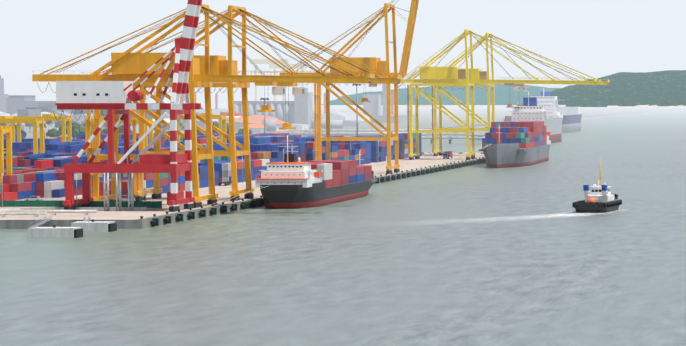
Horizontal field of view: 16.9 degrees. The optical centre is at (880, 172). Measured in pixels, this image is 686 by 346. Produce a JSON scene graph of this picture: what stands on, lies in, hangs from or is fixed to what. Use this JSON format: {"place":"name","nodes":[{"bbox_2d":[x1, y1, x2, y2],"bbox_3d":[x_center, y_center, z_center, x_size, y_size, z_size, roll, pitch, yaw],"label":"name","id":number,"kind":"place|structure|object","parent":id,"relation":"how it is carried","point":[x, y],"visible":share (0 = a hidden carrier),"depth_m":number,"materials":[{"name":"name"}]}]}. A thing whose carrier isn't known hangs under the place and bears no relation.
{"place":"outdoors","nodes":[
{"label":"outdoors","id":0,"kind":"place"},
{"bbox_2d":[35,92,337,102],"bbox_3d":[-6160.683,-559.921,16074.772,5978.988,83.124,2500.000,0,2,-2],"label":"hill","id":1,"kind":"structure","parent":0,"point":[222,97],"depth_m":15364.23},
{"bbox_2d":[0,152,485,228],"bbox_3d":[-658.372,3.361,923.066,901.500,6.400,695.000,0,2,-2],"label":"quay","id":2,"kind":"structure","parent":0,"point":[139,219],"depth_m":665.35,"materials":[{"name":"concrete"}]},
{"bbox_2d":[0,113,226,182],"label":"yard gantry cranes","id":3,"kind":"object","parent":2,"relation":"on","point":[9,131],"visible":0.4,"depth_m":890.38},
{"bbox_2d":[53,0,201,211],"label":"crane","id":4,"kind":"object","parent":2,"relation":"on","point":[112,98],"visible":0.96,"depth_m":632.32,"materials":[{"name":"red metal"}]},
{"bbox_2d":[32,4,374,207],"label":"crane","id":5,"kind":"object","parent":2,"relation":"on","point":[126,65],"visible":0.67,"depth_m":656.76,"materials":[{"name":"orange metal"}]},
{"bbox_2d":[0,133,421,200],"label":"shipping containers","id":6,"kind":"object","parent":2,"relation":"on","point":[41,175],"visible":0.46,"depth_m":886.80,"materials":[{"name":"blue metal"}]},
{"bbox_2d":[24,83,454,204],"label":"light poles","id":7,"kind":"object","parent":2,"relation":"on","point":[445,155],"visible":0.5,"depth_m":1137.19,"materials":[{"name":"metal"}]},
{"bbox_2d":[167,151,451,199],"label":"vehicles","id":8,"kind":"object","parent":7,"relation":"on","point":[180,194],"visible":0.54,"depth_m":678.94,"materials":[{"name":"red metal"}]},
{"bbox_2d":[80,5,401,200],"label":"crane","id":9,"kind":"object","parent":2,"relation":"on","point":[219,65],"visible":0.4,"depth_m":700.56,"materials":[{"name":"orange metal"}]},
{"bbox_2d":[146,155,460,200],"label":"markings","id":10,"kind":"object","parent":2,"relation":"on","point":[365,164],"visible":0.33,"depth_m":1000.33,"materials":[{"name":"yellow paint"}]},
{"bbox_2d":[280,0,418,173],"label":"crane","id":11,"kind":"object","parent":2,"relation":"on","point":[377,64],"visible":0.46,"depth_m":947.22,"materials":[{"name":"orange metal"}]},
{"bbox_2d":[398,29,596,159],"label":"crane","id":12,"kind":"object","parent":2,"relation":"on","point":[442,76],"visible":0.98,"depth_m":1159.61,"materials":[{"name":"yellow metal"}]},
{"bbox_2d":[423,32,609,155],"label":"crane","id":13,"kind":"object","parent":2,"relation":"on","point":[479,73],"visible":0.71,"depth_m":1233.27,"materials":[{"name":"yellow metal"}]},
{"bbox_2d":[0,103,685,345],"bbox_3d":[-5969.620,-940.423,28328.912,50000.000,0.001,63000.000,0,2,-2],"label":"water","id":14,"kind":"structure","parent":0,"point":[343,273],"depth_m":456.73,"materials":[{"name":"grey liquid"}]},
{"bbox_2d":[0,151,161,237],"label":"jetty","id":15,"kind":"object","parent":14,"relation":"in","point":[35,208],"visible":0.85,"depth_m":632.52,"materials":[{"name":"white concrete"}]},
{"bbox_2d":[207,135,376,208],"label":"ship","id":16,"kind":"object","parent":14,"relation":"on","point":[289,182],"visible":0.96,"depth_m":703.97,"materials":[{"name":"black metal"}]},
{"bbox_2d":[260,128,484,143],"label":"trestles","id":17,"kind":"object","parent":14,"relation":"in","point":[348,133],"visible":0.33,"depth_m":1686.18,"materials":[{"name":"grey concrete"}]},
{"bbox_2d":[440,91,550,167],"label":"ship","id":18,"kind":"object","parent":14,"relation":"on","point":[521,138],"visible":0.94,"depth_m":1135.43,"materials":[{"name":"grey metal"}]},
{"bbox_2d":[366,210,626,225],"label":"wake","id":19,"kind":"object","parent":14,"relation":"on","point":[569,215],"visible":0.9,"depth_m":648.97,"materials":[{"name":"liquid"}]},
{"bbox_2d":[504,91,562,142],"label":"ship","id":20,"kind":"object","parent":14,"relation":"on","point":[554,118],"visible":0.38,"depth_m":1753.39,"materials":[{"name":"white metal"}]},
{"bbox_2d":[558,107,581,132],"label":"ship","id":21,"kind":"object","parent":14,"relation":"on","point":[571,120],"visible":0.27,"depth_m":2277.39},
{"bbox_2d":[572,166,621,212],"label":"tug","id":22,"kind":"object","parent":14,"relation":"on","point":[601,199],"visible":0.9,"depth_m":677.24,"materials":[{"name":"black metal"}]},
{"bbox_2d":[0,0,685,97],"label":"sky","id":23,"kind":"structure","parent":0,"point":[596,39],"materials":[{"name":"white"}]},
{"bbox_2d":[10,106,685,137],"bbox_3d":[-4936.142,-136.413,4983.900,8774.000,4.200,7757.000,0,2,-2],"label":"land","id":24,"kind":"structure","parent":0,"point":[425,116],"depth_m":4668.32,"materials":[{"name":"concrete"}]},
{"bbox_2d":[9,119,251,137],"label":"trees","id":25,"kind":"object","parent":24,"relation":"on","point":[76,130],"visible":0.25,"depth_m":1536.60,"materials":[{"name":"green plant"}]},
{"bbox_2d":[0,59,416,131],"bbox_3d":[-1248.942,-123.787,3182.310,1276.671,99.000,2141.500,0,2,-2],"label":"buildings","id":26,"kind":"structure","parent":24,"relation":"on","point":[298,113],"depth_m":2602.10,"materials":[{"name":"white concrete"}]},
{"bbox_2d":[321,84,560,104],"bbox_3d":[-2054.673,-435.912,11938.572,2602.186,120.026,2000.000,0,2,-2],"label":"hill","id":27,"kind":"structure","parent":0,"point":[505,94],"depth_m":11306.72,"materials":[{"name":"green plant"}]},
{"bbox_2d":[398,105,685,106],"bbox_3d":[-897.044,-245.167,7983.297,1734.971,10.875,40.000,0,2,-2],"label":"shore","id":28,"kind":"structure","parent":0,"point":[560,106],"depth_m":7980.90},
{"bbox_2d":[521,70,685,106],"bbox_3d":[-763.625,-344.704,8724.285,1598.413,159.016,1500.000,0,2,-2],"label":"hill","id":29,"kind":"structure","parent":0,"point":[663,88],"depth_m":8234.68,"materials":[{"name":"green plant"}]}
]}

